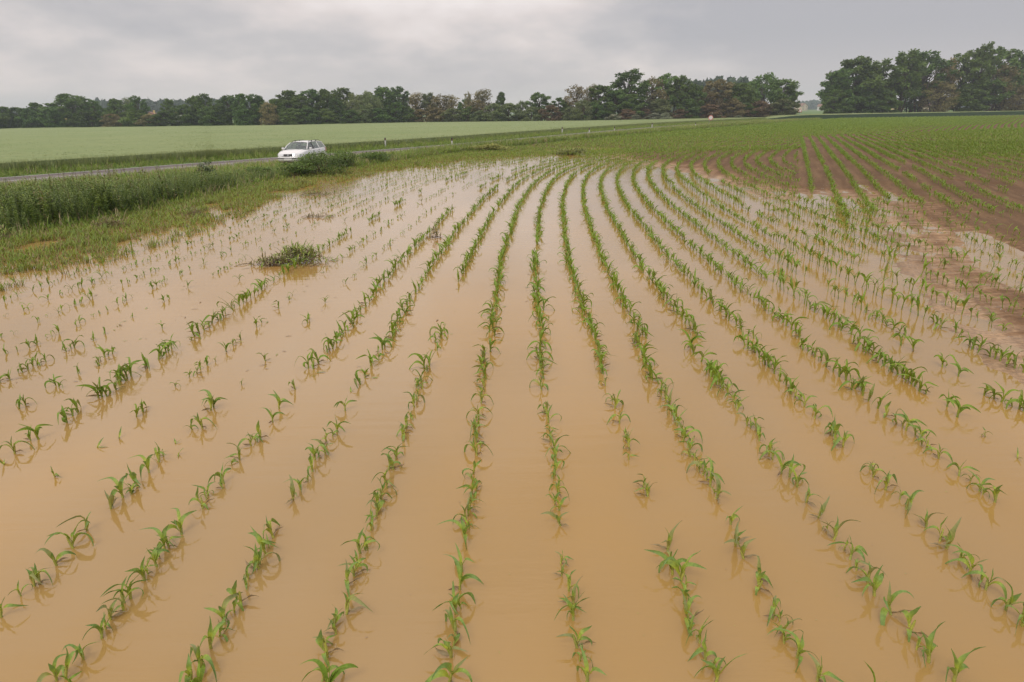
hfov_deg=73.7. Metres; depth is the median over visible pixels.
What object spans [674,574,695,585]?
corn plant
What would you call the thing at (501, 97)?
tree
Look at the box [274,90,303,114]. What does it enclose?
tree
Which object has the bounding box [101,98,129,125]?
tree
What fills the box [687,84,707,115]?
tree
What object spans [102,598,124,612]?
corn plant
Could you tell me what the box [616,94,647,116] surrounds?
tree
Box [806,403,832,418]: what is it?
corn plant
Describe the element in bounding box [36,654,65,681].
corn plant
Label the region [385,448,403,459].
corn plant
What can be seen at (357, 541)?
corn plant
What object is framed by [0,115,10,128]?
tree
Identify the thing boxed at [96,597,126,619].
corn plant
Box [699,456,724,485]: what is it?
corn plant
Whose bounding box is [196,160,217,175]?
bush
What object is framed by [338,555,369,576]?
corn plant
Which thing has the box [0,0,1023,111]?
sky
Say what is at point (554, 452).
corn plant
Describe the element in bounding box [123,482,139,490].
corn plant
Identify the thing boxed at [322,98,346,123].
tree
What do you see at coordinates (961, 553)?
corn plant
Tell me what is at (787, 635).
corn plant
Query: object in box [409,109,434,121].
shrub
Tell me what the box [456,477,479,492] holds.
corn plant
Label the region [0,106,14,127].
tree
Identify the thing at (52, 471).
corn plant
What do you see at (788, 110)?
shrub
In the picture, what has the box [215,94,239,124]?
tree
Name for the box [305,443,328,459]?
corn plant
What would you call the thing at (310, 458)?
corn plant
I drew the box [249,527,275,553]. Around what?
corn plant
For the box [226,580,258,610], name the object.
corn plant
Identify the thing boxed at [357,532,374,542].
corn plant
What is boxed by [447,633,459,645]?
corn plant
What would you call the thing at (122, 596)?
corn plant
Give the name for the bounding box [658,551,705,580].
corn plant
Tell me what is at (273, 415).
corn plant
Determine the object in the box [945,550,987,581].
corn plant
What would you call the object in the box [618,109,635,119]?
shrub
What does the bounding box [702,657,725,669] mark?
corn plant
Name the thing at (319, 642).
corn plant
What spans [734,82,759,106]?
tree
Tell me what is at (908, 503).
corn plant
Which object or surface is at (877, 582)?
corn plant
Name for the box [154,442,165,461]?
corn plant
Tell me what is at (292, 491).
corn plant
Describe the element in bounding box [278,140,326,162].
station wagon
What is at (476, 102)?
tree
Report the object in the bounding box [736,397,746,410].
corn plant
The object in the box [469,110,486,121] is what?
shrub
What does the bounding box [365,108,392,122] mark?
bush
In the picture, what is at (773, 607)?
corn plant
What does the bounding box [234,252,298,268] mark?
plant heap
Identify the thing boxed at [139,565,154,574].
corn plant
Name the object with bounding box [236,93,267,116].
tree
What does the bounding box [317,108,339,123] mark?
tree
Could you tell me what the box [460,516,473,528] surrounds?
corn plant
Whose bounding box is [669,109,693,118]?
shrub
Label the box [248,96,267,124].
tree
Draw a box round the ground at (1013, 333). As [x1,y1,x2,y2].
[1,107,1023,383]
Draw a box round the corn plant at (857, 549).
[827,535,867,560]
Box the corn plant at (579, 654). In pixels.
[572,641,592,666]
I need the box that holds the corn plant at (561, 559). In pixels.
[555,551,573,565]
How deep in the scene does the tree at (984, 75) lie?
232.55 m
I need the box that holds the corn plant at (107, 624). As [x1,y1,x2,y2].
[101,611,112,629]
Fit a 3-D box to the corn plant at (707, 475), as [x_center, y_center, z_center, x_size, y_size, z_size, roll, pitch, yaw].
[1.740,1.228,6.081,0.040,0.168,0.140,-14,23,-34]
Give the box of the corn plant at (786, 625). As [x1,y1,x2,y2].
[774,618,802,636]
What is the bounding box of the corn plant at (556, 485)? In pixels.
[549,481,568,496]
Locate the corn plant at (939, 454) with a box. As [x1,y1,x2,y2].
[923,445,952,462]
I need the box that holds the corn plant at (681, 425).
[673,421,693,431]
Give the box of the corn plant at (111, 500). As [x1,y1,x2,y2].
[104,490,117,508]
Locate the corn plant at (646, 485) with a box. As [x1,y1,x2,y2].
[633,480,649,496]
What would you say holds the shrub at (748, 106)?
on the ground at (1013, 333)
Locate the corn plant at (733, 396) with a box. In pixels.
[725,386,744,401]
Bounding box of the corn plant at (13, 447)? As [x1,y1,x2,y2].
[0,436,34,453]
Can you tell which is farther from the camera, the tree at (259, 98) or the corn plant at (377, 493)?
the tree at (259, 98)
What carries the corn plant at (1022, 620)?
on the floodwater
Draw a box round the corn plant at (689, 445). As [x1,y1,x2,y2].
[679,435,702,451]
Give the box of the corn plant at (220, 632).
[217,617,234,641]
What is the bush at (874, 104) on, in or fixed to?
on the ground at (1013, 333)
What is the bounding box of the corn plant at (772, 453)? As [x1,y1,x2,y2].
[759,447,784,459]
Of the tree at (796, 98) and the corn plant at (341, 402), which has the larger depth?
the tree at (796, 98)
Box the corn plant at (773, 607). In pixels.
[764,595,780,625]
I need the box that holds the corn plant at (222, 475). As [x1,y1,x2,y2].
[208,465,230,483]
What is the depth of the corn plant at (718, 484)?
5.78 m
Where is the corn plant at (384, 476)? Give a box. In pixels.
[372,463,394,482]
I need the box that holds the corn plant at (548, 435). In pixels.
[539,429,553,442]
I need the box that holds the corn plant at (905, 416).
[894,408,925,430]
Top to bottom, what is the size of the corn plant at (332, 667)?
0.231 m
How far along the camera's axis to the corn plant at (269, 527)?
5.35 m
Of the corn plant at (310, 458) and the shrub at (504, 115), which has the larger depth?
the shrub at (504, 115)
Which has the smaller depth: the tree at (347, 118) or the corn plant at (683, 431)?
the corn plant at (683, 431)
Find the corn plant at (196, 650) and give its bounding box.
[189,644,216,681]
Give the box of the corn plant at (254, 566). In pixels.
[245,544,260,575]
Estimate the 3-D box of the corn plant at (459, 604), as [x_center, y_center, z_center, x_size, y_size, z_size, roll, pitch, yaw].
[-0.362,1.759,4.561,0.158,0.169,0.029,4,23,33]
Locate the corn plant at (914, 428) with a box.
[907,422,922,437]
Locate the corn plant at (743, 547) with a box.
[724,538,759,558]
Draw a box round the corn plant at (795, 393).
[784,382,799,398]
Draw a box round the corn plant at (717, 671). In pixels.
[694,654,744,681]
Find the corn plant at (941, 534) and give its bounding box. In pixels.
[924,516,947,541]
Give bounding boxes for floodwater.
[0,148,1023,681]
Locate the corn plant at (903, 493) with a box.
[891,490,909,498]
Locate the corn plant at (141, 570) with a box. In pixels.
[125,544,159,588]
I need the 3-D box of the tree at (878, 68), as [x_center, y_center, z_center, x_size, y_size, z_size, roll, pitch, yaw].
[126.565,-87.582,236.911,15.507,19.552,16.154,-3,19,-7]
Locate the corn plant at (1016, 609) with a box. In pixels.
[1005,603,1023,618]
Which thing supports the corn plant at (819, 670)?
on the floodwater
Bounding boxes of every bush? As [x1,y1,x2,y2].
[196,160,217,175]
[238,165,275,173]
[275,160,314,175]
[291,150,349,173]
[327,149,359,166]
[356,150,390,161]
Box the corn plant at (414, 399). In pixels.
[403,392,424,408]
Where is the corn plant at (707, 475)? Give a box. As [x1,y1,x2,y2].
[704,468,714,481]
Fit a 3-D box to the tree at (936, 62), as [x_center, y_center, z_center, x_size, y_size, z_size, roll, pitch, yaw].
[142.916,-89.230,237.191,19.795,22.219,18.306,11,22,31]
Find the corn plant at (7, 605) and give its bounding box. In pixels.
[0,597,28,617]
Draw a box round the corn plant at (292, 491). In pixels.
[286,475,296,503]
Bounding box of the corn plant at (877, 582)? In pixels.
[851,565,883,596]
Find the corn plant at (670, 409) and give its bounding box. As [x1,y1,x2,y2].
[667,398,679,415]
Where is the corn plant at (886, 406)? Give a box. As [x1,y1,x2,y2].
[883,401,893,417]
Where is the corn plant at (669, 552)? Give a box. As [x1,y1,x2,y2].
[665,550,673,560]
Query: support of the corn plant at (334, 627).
on the floodwater
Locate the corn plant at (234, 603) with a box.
[225,597,236,619]
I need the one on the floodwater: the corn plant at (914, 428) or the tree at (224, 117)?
the corn plant at (914, 428)
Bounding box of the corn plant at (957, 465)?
[946,462,979,475]
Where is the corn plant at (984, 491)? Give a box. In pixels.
[974,484,992,497]
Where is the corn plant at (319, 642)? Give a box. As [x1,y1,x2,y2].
[315,630,341,664]
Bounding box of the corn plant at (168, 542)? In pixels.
[157,531,184,547]
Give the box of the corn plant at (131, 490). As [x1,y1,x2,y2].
[125,484,136,494]
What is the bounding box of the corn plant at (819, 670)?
[806,651,843,681]
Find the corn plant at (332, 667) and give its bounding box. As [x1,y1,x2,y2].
[302,663,344,681]
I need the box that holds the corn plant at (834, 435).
[833,430,840,443]
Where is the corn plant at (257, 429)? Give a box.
[256,420,267,441]
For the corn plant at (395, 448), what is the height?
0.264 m
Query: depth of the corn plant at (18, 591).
4.72 m
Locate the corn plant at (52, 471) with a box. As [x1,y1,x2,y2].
[50,466,59,476]
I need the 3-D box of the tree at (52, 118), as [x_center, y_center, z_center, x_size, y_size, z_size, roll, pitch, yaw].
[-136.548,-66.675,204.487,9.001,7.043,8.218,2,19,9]
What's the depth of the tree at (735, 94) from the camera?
206.11 m
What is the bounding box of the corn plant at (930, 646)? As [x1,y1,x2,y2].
[921,621,944,666]
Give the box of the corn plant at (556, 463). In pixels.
[551,454,564,474]
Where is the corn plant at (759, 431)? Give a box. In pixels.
[756,422,765,440]
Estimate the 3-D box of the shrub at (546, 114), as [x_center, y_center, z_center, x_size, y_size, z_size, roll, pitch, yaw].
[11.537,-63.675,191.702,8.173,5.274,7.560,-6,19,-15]
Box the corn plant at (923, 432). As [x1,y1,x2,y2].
[908,420,936,441]
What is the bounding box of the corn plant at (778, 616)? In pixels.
[772,605,792,623]
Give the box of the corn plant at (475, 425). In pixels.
[470,417,489,438]
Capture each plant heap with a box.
[0,224,16,240]
[82,213,138,228]
[182,205,202,217]
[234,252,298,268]
[267,239,343,266]
[291,176,310,183]
[291,188,334,195]
[301,212,332,218]
[427,227,441,237]
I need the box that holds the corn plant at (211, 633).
[199,618,229,648]
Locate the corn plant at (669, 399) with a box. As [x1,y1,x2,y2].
[661,388,672,407]
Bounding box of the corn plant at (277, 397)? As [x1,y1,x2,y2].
[268,390,291,408]
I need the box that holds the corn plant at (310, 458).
[307,452,312,477]
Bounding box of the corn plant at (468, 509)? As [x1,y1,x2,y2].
[466,502,479,517]
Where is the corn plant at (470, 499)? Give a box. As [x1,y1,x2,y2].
[467,491,481,511]
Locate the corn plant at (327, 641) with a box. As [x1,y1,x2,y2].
[313,634,336,645]
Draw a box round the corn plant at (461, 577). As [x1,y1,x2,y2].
[443,554,483,589]
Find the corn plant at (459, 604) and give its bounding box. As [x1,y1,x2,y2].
[448,593,467,608]
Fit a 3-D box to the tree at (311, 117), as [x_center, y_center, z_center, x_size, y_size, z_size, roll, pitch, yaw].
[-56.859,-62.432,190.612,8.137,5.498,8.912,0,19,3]
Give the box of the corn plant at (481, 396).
[471,390,493,404]
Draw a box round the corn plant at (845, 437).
[831,431,853,450]
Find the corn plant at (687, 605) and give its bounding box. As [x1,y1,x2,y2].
[682,592,702,635]
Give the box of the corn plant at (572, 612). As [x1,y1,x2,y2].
[554,591,588,620]
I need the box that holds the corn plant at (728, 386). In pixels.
[717,382,739,395]
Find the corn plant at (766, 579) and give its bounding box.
[757,556,772,586]
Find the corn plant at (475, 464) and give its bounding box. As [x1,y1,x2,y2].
[462,459,481,475]
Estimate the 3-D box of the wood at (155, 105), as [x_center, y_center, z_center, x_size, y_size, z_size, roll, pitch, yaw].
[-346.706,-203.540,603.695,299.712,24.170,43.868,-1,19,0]
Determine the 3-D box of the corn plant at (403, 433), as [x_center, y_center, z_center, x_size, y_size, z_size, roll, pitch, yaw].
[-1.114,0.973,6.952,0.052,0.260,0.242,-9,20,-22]
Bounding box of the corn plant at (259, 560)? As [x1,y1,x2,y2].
[245,546,280,569]
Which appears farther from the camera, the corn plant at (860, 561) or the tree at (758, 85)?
the tree at (758, 85)
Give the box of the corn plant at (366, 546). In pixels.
[360,537,367,549]
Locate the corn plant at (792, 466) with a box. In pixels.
[782,454,805,477]
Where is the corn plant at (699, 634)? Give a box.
[685,617,712,645]
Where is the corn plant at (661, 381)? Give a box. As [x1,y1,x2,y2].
[656,375,673,387]
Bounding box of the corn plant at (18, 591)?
[8,580,32,595]
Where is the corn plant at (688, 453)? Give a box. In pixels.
[681,449,693,457]
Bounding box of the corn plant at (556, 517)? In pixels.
[541,511,567,525]
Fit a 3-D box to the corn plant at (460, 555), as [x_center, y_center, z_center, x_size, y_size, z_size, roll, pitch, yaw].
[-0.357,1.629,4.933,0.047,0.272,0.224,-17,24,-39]
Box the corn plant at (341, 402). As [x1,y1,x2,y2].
[334,396,355,410]
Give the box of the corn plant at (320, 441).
[311,439,332,452]
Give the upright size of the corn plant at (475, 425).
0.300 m
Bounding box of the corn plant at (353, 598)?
[343,592,372,614]
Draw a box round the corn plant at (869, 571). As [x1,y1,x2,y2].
[846,562,886,582]
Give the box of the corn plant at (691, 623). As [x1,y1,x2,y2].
[687,611,696,635]
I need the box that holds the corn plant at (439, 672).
[425,656,471,681]
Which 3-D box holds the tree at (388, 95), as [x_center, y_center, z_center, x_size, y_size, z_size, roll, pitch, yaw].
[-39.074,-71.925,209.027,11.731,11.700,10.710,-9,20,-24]
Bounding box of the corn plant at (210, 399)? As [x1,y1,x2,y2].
[198,389,213,410]
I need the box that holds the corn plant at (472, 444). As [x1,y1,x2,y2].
[464,436,492,455]
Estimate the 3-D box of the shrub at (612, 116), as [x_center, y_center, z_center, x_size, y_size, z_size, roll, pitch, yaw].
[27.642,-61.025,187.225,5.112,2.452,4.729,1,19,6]
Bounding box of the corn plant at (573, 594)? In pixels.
[558,579,579,604]
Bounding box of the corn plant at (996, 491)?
[981,483,1006,502]
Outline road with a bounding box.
[0,124,690,183]
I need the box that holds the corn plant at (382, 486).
[373,478,396,495]
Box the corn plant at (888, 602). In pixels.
[880,581,913,625]
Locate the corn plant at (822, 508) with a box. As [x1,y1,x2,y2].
[807,496,829,517]
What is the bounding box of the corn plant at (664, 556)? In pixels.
[644,549,686,574]
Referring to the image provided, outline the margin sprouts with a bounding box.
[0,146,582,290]
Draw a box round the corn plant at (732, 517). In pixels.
[726,507,740,524]
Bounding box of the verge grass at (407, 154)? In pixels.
[0,117,822,234]
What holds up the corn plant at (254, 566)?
on the floodwater
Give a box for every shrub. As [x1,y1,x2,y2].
[135,114,155,125]
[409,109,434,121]
[423,107,448,121]
[440,108,467,121]
[456,106,480,121]
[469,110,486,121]
[479,103,503,120]
[493,103,526,120]
[516,107,542,120]
[538,105,562,120]
[561,106,574,120]
[604,114,620,119]
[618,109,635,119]
[630,115,644,119]
[636,107,652,118]
[644,113,660,118]
[659,113,672,118]
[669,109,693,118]
[698,104,725,117]
[719,99,746,117]
[742,100,773,116]
[742,103,758,116]
[767,98,801,115]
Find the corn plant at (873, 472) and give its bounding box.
[860,464,886,477]
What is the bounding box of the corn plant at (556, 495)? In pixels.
[547,492,560,505]
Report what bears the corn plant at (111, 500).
on the floodwater
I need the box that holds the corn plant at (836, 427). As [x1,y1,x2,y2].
[827,417,843,436]
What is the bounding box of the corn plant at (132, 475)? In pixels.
[125,465,140,484]
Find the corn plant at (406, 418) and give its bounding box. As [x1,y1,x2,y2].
[404,414,412,428]
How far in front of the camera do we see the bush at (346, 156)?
41.65 m
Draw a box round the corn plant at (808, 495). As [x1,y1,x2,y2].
[805,486,821,506]
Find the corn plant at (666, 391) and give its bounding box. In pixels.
[657,386,668,398]
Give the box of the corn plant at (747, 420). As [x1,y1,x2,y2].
[736,412,755,425]
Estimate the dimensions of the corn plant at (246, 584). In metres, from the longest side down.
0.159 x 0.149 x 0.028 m
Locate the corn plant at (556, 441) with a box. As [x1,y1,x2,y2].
[547,434,570,452]
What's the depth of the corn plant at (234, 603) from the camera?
4.53 m
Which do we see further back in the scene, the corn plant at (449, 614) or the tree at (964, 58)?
the tree at (964, 58)
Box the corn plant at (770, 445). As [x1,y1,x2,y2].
[758,438,778,454]
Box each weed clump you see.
[468,143,513,149]
[551,148,595,154]
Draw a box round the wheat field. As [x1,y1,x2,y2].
[0,117,766,173]
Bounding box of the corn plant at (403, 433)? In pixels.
[401,423,404,440]
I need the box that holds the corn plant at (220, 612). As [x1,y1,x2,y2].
[205,592,242,624]
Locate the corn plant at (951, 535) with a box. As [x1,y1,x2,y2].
[930,517,961,548]
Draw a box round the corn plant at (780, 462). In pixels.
[766,450,800,474]
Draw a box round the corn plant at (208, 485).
[193,481,215,495]
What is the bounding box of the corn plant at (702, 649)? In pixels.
[687,630,716,661]
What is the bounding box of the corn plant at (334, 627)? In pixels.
[324,613,337,633]
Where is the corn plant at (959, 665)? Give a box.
[945,646,985,681]
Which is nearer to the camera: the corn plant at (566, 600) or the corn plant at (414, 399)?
the corn plant at (566, 600)
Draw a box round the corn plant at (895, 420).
[891,409,898,424]
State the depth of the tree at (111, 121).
200.15 m
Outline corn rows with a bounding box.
[0,115,1023,681]
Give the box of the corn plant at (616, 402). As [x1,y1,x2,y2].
[602,390,623,408]
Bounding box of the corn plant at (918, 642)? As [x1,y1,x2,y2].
[911,631,925,657]
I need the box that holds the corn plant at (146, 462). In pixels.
[130,454,156,476]
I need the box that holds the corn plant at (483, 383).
[473,375,486,386]
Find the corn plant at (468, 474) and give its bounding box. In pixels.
[465,472,476,481]
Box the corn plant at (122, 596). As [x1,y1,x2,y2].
[105,577,143,603]
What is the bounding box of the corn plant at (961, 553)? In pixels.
[943,544,978,568]
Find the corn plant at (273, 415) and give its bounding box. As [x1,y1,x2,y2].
[264,408,283,422]
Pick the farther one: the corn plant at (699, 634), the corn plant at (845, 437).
the corn plant at (845, 437)
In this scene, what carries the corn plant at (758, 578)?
on the floodwater
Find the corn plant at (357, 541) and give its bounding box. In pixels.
[342,528,379,553]
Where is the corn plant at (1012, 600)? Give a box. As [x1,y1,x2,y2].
[991,580,1023,609]
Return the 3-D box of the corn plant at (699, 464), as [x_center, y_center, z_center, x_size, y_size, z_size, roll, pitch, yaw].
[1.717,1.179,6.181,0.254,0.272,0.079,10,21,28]
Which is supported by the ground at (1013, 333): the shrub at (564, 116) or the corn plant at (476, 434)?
the shrub at (564, 116)
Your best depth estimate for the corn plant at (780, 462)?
6.16 m
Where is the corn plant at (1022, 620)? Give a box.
[1015,613,1023,634]
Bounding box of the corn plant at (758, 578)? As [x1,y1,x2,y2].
[755,571,771,595]
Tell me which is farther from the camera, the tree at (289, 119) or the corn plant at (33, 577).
the tree at (289, 119)
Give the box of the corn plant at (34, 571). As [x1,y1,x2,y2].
[29,563,52,584]
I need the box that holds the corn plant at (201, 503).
[189,487,214,509]
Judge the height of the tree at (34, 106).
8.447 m
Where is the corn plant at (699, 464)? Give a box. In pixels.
[686,459,714,474]
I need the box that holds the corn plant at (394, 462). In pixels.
[381,453,401,469]
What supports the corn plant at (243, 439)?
on the floodwater
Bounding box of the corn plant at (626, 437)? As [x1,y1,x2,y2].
[623,430,631,443]
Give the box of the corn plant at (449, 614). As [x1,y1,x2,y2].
[445,608,470,644]
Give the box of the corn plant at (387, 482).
[385,479,394,487]
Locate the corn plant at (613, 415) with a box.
[607,410,630,423]
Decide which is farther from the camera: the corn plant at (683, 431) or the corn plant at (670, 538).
the corn plant at (683, 431)
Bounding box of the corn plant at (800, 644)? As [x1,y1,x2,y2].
[778,628,819,671]
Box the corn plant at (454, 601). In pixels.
[435,581,475,614]
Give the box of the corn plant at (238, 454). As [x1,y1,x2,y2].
[224,443,241,459]
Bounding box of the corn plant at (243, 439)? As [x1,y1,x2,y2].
[238,432,262,445]
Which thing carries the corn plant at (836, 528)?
on the floodwater
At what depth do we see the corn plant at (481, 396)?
7.76 m
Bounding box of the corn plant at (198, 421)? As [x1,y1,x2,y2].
[190,413,216,428]
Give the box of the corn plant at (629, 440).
[623,433,639,449]
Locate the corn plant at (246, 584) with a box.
[242,577,247,589]
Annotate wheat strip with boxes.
[753,110,1023,118]
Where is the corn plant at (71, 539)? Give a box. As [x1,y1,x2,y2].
[45,519,93,548]
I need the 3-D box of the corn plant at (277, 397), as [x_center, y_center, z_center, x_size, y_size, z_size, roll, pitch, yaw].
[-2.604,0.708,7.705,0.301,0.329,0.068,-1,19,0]
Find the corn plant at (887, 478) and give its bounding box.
[875,471,898,491]
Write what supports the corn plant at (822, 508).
on the floodwater
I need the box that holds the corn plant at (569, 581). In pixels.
[557,570,578,597]
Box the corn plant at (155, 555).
[146,547,169,567]
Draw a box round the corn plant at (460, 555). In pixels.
[454,543,473,571]
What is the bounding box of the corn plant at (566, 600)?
[560,594,584,614]
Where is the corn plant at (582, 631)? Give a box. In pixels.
[556,626,595,648]
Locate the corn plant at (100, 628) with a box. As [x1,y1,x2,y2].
[82,605,122,639]
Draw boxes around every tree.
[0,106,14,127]
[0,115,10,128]
[5,106,30,127]
[14,108,44,127]
[26,102,48,126]
[36,106,68,127]
[37,93,94,126]
[58,97,90,118]
[65,113,86,126]
[75,111,103,126]
[82,99,105,124]
[99,114,122,126]
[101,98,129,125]
[117,109,145,126]
[119,97,140,117]
[123,95,150,118]
[145,110,176,125]
[159,98,179,118]
[168,105,198,125]
[182,95,203,125]
[193,93,216,117]
[197,106,224,125]
[210,104,233,125]
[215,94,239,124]
[231,93,244,117]
[232,108,257,124]
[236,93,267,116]
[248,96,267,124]
[258,101,280,124]
[265,98,285,124]
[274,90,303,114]
[278,108,305,124]
[291,95,314,116]
[297,108,322,124]
[298,88,327,111]
[314,88,340,119]
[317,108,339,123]
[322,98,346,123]
[330,87,353,110]
[339,109,362,123]
[341,93,369,115]
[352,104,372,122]
[354,91,383,116]
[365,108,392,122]
[372,86,400,112]
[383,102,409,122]
[385,86,411,111]
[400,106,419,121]
[407,92,428,115]
[415,92,437,111]
[426,94,453,121]
[442,94,459,115]
[456,99,469,115]
[462,92,472,117]
[463,100,486,121]
[471,89,492,112]
[496,92,505,111]
[513,100,530,120]
[524,92,552,120]
[549,97,566,120]
[559,103,571,116]
[562,84,586,110]
[571,99,597,120]
[581,84,597,114]
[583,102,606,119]
[588,84,613,117]
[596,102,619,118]
[597,89,636,115]
[604,68,650,110]
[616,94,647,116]
[637,76,672,118]
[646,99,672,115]
[647,73,691,116]
[667,75,695,106]
[674,98,700,117]
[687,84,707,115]
[696,92,724,114]
[697,79,738,111]
[720,82,749,115]
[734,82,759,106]
[747,72,790,114]
[764,78,803,109]
[784,90,800,108]
[815,67,866,113]
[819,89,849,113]
[825,55,894,112]
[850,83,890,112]
[857,58,903,96]
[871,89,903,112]
[880,48,929,111]
[895,50,957,111]
[897,73,933,111]
[913,79,958,111]
[925,58,962,111]
[944,83,991,111]
[946,50,985,111]
[957,41,1003,99]
[972,77,1016,110]
[983,46,1023,110]
[989,63,1023,110]
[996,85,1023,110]
[999,50,1023,108]
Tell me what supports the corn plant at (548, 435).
on the floodwater
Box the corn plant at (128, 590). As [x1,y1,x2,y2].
[101,573,148,599]
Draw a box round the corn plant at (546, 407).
[537,401,549,414]
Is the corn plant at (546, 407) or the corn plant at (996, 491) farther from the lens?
the corn plant at (546, 407)
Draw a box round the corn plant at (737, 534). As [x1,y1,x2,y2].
[734,521,751,546]
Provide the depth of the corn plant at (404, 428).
7.05 m
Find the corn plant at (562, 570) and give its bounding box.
[554,561,566,575]
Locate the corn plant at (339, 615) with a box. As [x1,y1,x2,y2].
[327,605,343,628]
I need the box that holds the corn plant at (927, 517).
[914,511,942,527]
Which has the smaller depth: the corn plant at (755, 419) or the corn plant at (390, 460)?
the corn plant at (390, 460)
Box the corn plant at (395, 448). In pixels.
[381,443,407,455]
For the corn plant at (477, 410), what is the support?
on the floodwater
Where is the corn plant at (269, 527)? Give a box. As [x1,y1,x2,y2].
[263,517,281,548]
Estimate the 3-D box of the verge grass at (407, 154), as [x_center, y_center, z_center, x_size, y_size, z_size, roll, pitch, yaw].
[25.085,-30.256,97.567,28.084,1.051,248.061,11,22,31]
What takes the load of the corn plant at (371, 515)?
on the floodwater
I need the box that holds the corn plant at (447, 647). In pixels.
[427,638,467,657]
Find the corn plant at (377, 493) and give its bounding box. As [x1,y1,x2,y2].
[369,490,379,506]
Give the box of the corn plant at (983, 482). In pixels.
[966,469,994,491]
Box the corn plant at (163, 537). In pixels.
[140,524,175,549]
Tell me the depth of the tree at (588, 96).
195.09 m
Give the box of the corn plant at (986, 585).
[961,570,1006,598]
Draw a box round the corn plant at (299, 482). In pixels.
[287,477,307,491]
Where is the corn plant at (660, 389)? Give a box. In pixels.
[656,380,666,395]
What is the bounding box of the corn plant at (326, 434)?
[322,427,335,443]
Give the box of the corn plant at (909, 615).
[900,606,927,641]
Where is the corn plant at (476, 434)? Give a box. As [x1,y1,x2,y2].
[473,428,484,442]
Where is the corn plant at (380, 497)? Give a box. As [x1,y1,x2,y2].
[371,490,391,502]
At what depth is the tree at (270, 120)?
186.90 m
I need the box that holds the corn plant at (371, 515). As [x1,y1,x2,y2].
[365,509,377,522]
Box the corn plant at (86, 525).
[57,512,90,533]
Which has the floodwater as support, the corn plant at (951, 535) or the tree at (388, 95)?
the corn plant at (951, 535)
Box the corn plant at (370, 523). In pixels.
[365,511,373,531]
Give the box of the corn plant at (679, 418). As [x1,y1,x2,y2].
[676,408,687,425]
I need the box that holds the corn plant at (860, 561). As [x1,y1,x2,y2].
[855,558,872,570]
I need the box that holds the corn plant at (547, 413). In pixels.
[538,405,561,422]
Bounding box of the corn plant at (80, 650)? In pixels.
[62,641,98,659]
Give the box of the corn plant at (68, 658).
[61,646,77,679]
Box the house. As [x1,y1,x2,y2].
[794,103,807,110]
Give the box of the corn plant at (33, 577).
[26,568,49,586]
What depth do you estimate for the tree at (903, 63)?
229.26 m
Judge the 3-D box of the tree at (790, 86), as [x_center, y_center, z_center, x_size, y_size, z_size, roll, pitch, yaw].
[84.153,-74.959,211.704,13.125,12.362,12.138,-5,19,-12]
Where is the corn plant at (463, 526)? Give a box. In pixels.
[439,515,481,550]
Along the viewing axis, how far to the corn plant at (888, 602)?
4.40 m
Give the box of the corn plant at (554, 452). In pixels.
[545,444,562,459]
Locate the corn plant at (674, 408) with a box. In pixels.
[658,404,682,424]
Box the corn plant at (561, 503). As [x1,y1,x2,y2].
[550,497,566,510]
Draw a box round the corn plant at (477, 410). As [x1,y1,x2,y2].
[466,406,492,417]
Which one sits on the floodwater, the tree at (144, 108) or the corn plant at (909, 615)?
the corn plant at (909, 615)
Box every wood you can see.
[12,97,267,119]
[670,75,766,114]
[793,99,1021,109]
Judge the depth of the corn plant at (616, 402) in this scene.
7.59 m
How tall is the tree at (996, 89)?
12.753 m
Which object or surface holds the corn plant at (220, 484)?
on the floodwater
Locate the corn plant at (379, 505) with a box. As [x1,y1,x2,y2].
[366,499,384,515]
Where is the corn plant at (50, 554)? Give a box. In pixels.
[37,548,75,565]
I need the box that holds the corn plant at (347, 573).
[344,561,361,595]
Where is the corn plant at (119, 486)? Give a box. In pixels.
[101,474,129,506]
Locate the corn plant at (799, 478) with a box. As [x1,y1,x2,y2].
[781,466,808,487]
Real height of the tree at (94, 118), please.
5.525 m
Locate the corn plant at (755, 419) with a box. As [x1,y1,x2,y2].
[750,417,763,430]
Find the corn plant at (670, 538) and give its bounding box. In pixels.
[652,521,680,549]
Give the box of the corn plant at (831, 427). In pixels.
[825,421,833,433]
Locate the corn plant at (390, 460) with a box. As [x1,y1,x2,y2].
[381,453,403,469]
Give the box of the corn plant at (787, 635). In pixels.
[768,623,802,648]
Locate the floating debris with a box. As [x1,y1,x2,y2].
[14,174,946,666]
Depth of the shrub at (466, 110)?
199.96 m
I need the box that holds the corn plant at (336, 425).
[327,417,348,432]
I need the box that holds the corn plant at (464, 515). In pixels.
[453,503,474,520]
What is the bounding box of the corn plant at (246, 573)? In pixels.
[243,564,252,583]
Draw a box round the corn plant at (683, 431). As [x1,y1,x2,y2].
[674,426,702,443]
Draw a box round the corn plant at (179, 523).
[162,508,196,534]
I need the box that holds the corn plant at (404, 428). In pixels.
[396,421,412,436]
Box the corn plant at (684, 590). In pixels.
[672,578,694,603]
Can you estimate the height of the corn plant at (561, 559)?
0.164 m
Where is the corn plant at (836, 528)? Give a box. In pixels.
[819,516,860,539]
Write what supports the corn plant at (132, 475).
on the floodwater
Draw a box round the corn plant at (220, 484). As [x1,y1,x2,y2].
[216,473,222,488]
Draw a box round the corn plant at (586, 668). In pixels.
[576,642,606,681]
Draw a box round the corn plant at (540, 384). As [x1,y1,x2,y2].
[529,376,547,389]
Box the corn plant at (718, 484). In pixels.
[710,471,731,502]
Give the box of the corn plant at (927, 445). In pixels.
[914,431,936,450]
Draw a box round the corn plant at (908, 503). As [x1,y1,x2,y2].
[905,490,921,517]
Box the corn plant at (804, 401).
[794,389,815,406]
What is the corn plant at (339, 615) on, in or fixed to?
on the floodwater
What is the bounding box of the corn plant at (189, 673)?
[179,653,197,681]

